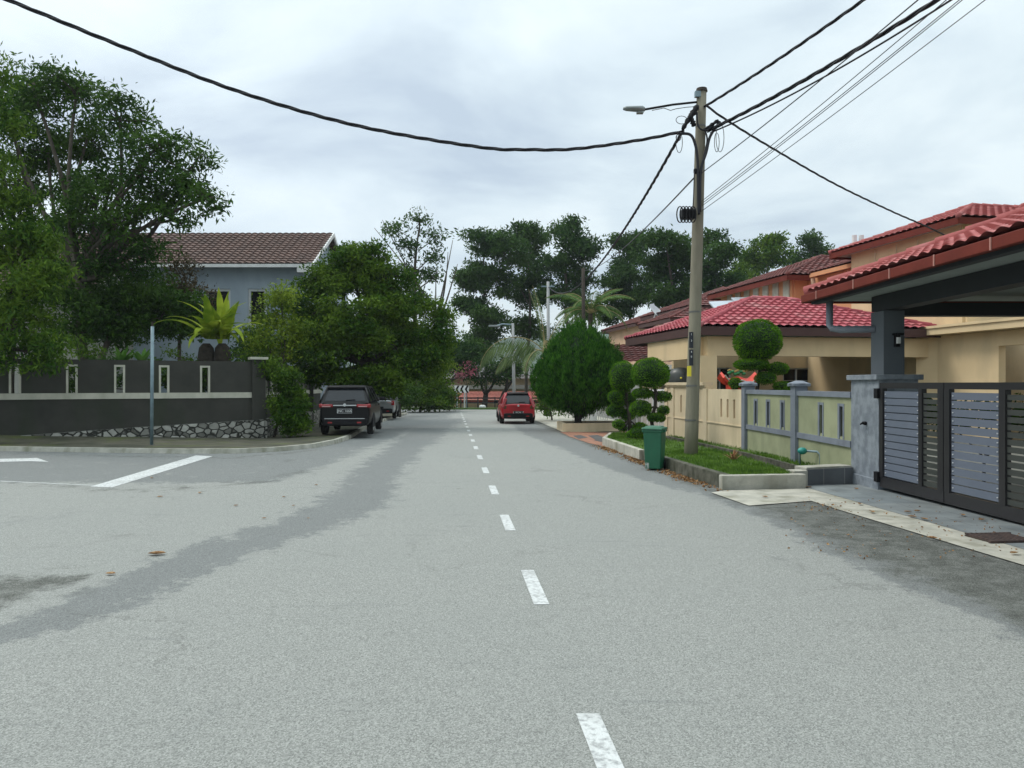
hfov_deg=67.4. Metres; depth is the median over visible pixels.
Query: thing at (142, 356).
leafy plant
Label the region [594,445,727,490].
leaf litter
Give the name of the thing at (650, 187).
cable
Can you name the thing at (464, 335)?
wood
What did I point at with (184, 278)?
tree
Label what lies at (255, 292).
window
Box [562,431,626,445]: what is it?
brick drive
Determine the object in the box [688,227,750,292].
tall tree
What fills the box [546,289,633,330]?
feather palm
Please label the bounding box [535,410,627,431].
pavement
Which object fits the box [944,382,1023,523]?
gate leaf
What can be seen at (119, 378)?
hedge
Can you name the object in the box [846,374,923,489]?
gate pillar
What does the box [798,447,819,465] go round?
water meter
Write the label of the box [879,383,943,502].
gate leaf
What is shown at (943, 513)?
driveway
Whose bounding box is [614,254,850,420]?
house
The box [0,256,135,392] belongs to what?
house
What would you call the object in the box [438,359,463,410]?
tree
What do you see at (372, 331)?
round tree
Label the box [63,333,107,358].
shrub
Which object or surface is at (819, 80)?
cable
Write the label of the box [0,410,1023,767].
road
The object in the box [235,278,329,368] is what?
tree
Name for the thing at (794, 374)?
window
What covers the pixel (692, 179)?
cable
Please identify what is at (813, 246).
tall tree
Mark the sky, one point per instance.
(943, 131)
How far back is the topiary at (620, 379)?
23.27 m
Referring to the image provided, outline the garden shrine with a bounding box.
[717,369,755,388]
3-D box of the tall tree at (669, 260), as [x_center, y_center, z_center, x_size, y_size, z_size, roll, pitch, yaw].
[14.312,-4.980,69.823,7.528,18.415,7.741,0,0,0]
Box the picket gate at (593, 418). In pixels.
[581,407,605,420]
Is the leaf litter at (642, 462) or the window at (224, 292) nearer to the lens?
the leaf litter at (642, 462)
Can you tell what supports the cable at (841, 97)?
attached to the utility pole at (694, 214)
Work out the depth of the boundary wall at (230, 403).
23.59 m
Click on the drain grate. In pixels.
(998, 537)
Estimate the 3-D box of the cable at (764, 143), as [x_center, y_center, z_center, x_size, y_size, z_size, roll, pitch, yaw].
[9.253,-5.217,20.358,13.071,1.634,0.203,0,0,-38]
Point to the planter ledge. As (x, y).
(823, 474)
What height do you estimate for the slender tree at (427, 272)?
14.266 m
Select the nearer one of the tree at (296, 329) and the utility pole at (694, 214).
the utility pole at (694, 214)
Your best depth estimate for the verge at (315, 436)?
21.88 m
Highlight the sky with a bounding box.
[0,0,1023,340]
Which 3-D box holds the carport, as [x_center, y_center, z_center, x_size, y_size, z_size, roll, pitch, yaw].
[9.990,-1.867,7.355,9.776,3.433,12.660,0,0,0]
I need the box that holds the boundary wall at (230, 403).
[0,357,321,438]
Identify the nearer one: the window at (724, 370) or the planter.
the planter
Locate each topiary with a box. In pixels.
[605,360,647,431]
[625,357,672,438]
[728,318,789,389]
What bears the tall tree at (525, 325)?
on the ground
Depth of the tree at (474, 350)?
67.70 m
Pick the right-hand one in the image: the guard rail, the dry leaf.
the guard rail
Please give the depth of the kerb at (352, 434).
19.86 m
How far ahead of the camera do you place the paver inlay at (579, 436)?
26.42 m
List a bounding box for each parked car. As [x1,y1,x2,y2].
[319,385,384,433]
[377,396,401,417]
[494,392,534,422]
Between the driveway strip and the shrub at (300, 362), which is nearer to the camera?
the driveway strip
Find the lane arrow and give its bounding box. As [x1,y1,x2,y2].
[0,458,47,461]
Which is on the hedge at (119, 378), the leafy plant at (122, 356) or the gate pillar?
the leafy plant at (122, 356)
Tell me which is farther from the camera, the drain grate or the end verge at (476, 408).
the end verge at (476, 408)
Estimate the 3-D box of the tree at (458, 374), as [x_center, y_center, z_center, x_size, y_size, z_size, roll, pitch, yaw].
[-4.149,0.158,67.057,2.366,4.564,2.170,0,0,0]
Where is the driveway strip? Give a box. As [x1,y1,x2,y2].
[711,488,1023,564]
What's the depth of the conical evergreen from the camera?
29.57 m
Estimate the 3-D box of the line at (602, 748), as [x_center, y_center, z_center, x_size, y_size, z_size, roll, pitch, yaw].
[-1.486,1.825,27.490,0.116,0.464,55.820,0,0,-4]
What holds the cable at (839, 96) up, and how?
attached to the utility pole at (694, 214)
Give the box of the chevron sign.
[454,386,468,407]
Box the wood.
[347,313,607,408]
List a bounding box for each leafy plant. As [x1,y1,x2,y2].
[108,345,138,359]
[131,348,155,359]
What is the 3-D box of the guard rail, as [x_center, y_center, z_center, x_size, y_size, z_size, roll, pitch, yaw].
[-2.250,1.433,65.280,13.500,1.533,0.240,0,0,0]
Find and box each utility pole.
[541,281,554,340]
[582,268,584,325]
[623,87,723,455]
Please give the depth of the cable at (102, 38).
14.02 m
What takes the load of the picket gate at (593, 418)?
on the pavement
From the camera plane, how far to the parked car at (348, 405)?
25.47 m
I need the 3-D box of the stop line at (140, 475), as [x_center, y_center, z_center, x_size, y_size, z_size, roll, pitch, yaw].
[-7.134,1.727,15.749,0.469,0.052,6.302,0,0,-7]
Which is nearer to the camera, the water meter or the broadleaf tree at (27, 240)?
the water meter
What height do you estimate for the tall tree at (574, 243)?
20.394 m
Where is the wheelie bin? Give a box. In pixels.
[642,425,667,468]
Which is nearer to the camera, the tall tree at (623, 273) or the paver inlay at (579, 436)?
the paver inlay at (579, 436)
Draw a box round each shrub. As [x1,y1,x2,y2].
[34,251,216,358]
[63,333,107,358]
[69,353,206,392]
[159,344,255,361]
[227,325,320,375]
[251,352,316,437]
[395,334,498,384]
[397,379,424,416]
[399,372,461,412]
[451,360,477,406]
[533,388,566,419]
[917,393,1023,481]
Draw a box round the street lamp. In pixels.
[488,323,515,391]
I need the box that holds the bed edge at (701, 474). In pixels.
[639,441,783,487]
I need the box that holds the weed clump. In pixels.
[725,449,739,458]
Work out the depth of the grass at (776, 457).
17.39 m
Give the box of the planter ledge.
[789,464,852,485]
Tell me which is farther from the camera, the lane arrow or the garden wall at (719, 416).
the garden wall at (719, 416)
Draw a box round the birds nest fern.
[154,287,262,382]
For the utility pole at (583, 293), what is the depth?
33.94 m
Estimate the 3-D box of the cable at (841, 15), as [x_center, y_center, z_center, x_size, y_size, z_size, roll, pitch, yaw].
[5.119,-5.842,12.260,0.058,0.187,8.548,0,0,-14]
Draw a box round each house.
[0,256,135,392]
[17,232,346,403]
[432,366,540,406]
[601,306,666,364]
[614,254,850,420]
[624,203,1023,439]
[638,286,724,364]
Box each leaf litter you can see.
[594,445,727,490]
[785,496,1019,558]
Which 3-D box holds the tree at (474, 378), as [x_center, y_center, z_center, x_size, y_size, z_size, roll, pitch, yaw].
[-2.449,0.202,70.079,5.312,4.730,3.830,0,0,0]
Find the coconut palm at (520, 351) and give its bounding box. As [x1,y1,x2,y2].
[479,288,572,415]
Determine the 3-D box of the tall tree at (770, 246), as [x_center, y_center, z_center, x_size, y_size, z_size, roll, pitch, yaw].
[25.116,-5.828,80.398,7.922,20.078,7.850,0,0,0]
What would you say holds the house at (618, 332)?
on the ground
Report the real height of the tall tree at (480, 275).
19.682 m
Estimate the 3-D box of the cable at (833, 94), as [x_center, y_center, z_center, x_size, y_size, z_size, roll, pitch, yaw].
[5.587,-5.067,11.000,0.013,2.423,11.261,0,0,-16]
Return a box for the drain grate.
[965,532,1023,543]
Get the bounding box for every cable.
[3,0,684,151]
[549,135,679,293]
[585,177,693,270]
[702,0,917,172]
[702,0,945,200]
[702,0,958,203]
[702,0,961,205]
[702,0,984,210]
[703,0,865,107]
[706,0,939,132]
[707,106,944,234]
[710,0,951,132]
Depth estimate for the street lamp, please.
51.91 m
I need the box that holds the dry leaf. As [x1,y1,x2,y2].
[149,551,165,553]
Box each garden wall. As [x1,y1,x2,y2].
[664,382,740,448]
[739,381,850,464]
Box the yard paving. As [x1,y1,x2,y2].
[883,440,1023,508]
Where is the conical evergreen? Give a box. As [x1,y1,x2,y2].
[529,317,627,422]
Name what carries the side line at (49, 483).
on the road
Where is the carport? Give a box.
[801,207,1023,374]
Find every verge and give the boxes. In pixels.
[0,413,401,448]
[401,407,543,409]
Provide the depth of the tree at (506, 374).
68.80 m
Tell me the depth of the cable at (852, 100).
12.83 m
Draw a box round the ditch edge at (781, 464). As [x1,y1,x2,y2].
[666,436,798,469]
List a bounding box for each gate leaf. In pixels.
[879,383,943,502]
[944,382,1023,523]
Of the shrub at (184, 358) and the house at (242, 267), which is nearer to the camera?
the shrub at (184, 358)
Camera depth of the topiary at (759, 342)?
19.50 m
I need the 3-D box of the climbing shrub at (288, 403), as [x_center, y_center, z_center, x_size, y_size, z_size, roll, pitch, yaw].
[-7.506,0.474,25.211,2.209,3.097,1.721,0,0,0]
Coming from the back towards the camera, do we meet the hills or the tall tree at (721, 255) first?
the hills
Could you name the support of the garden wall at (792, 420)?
on the ground
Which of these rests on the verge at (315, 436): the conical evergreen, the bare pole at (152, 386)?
the bare pole at (152, 386)
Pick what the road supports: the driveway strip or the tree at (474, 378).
the driveway strip
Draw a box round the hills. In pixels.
[347,334,608,367]
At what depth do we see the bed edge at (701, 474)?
13.91 m
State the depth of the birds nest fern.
26.20 m
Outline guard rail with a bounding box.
[454,393,538,407]
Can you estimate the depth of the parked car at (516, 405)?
36.47 m
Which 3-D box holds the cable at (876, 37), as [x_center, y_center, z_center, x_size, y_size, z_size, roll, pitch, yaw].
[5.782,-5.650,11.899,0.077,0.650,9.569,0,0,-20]
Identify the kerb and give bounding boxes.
[0,413,407,453]
[602,433,805,489]
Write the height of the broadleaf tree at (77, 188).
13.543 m
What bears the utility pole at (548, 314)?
on the pavement
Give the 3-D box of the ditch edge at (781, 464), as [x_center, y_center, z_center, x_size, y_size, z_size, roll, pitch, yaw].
[5.312,1.733,19.003,0.256,0.343,11.216,0,0,-3]
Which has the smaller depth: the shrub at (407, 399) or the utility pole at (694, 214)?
the utility pole at (694, 214)
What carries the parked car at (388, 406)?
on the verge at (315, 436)
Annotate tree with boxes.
[0,41,84,392]
[0,52,234,359]
[147,246,222,360]
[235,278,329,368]
[262,236,463,400]
[374,205,457,402]
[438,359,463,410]
[449,226,534,390]
[460,361,510,406]
[484,356,531,406]
[505,218,558,391]
[533,213,609,325]
[594,229,660,327]
[627,224,712,310]
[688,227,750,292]
[719,231,798,278]
[778,228,834,266]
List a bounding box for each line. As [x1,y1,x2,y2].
[6,481,93,485]
[91,455,211,486]
[461,415,623,767]
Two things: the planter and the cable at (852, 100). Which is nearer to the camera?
the cable at (852, 100)
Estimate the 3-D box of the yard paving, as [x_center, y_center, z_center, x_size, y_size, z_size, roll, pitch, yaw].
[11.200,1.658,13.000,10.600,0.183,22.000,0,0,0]
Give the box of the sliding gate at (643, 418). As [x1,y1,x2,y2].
[622,389,663,427]
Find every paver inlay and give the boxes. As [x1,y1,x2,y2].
[574,435,587,438]
[589,435,601,439]
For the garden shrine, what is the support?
on the yard paving
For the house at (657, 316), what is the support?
on the ground
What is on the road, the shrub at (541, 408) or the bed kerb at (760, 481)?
the bed kerb at (760, 481)
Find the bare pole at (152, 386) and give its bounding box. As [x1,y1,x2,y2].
[150,322,153,444]
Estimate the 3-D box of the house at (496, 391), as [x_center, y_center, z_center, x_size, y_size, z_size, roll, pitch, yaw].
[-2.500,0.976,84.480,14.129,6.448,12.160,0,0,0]
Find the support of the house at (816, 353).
on the ground
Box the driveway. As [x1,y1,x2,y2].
[808,484,1023,548]
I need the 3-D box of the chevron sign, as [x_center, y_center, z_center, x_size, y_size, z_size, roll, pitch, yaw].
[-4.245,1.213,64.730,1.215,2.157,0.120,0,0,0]
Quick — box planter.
[557,421,620,431]
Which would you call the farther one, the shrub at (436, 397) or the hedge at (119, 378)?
the shrub at (436, 397)
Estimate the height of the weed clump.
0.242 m
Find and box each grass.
[607,431,790,474]
[669,434,814,464]
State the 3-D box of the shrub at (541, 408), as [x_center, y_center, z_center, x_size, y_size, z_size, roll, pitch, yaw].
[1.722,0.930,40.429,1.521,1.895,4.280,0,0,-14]
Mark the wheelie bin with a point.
(654, 443)
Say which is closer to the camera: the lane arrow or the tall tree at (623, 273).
the lane arrow
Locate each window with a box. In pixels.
[206,289,229,310]
[248,289,266,325]
[717,368,730,388]
[783,368,807,381]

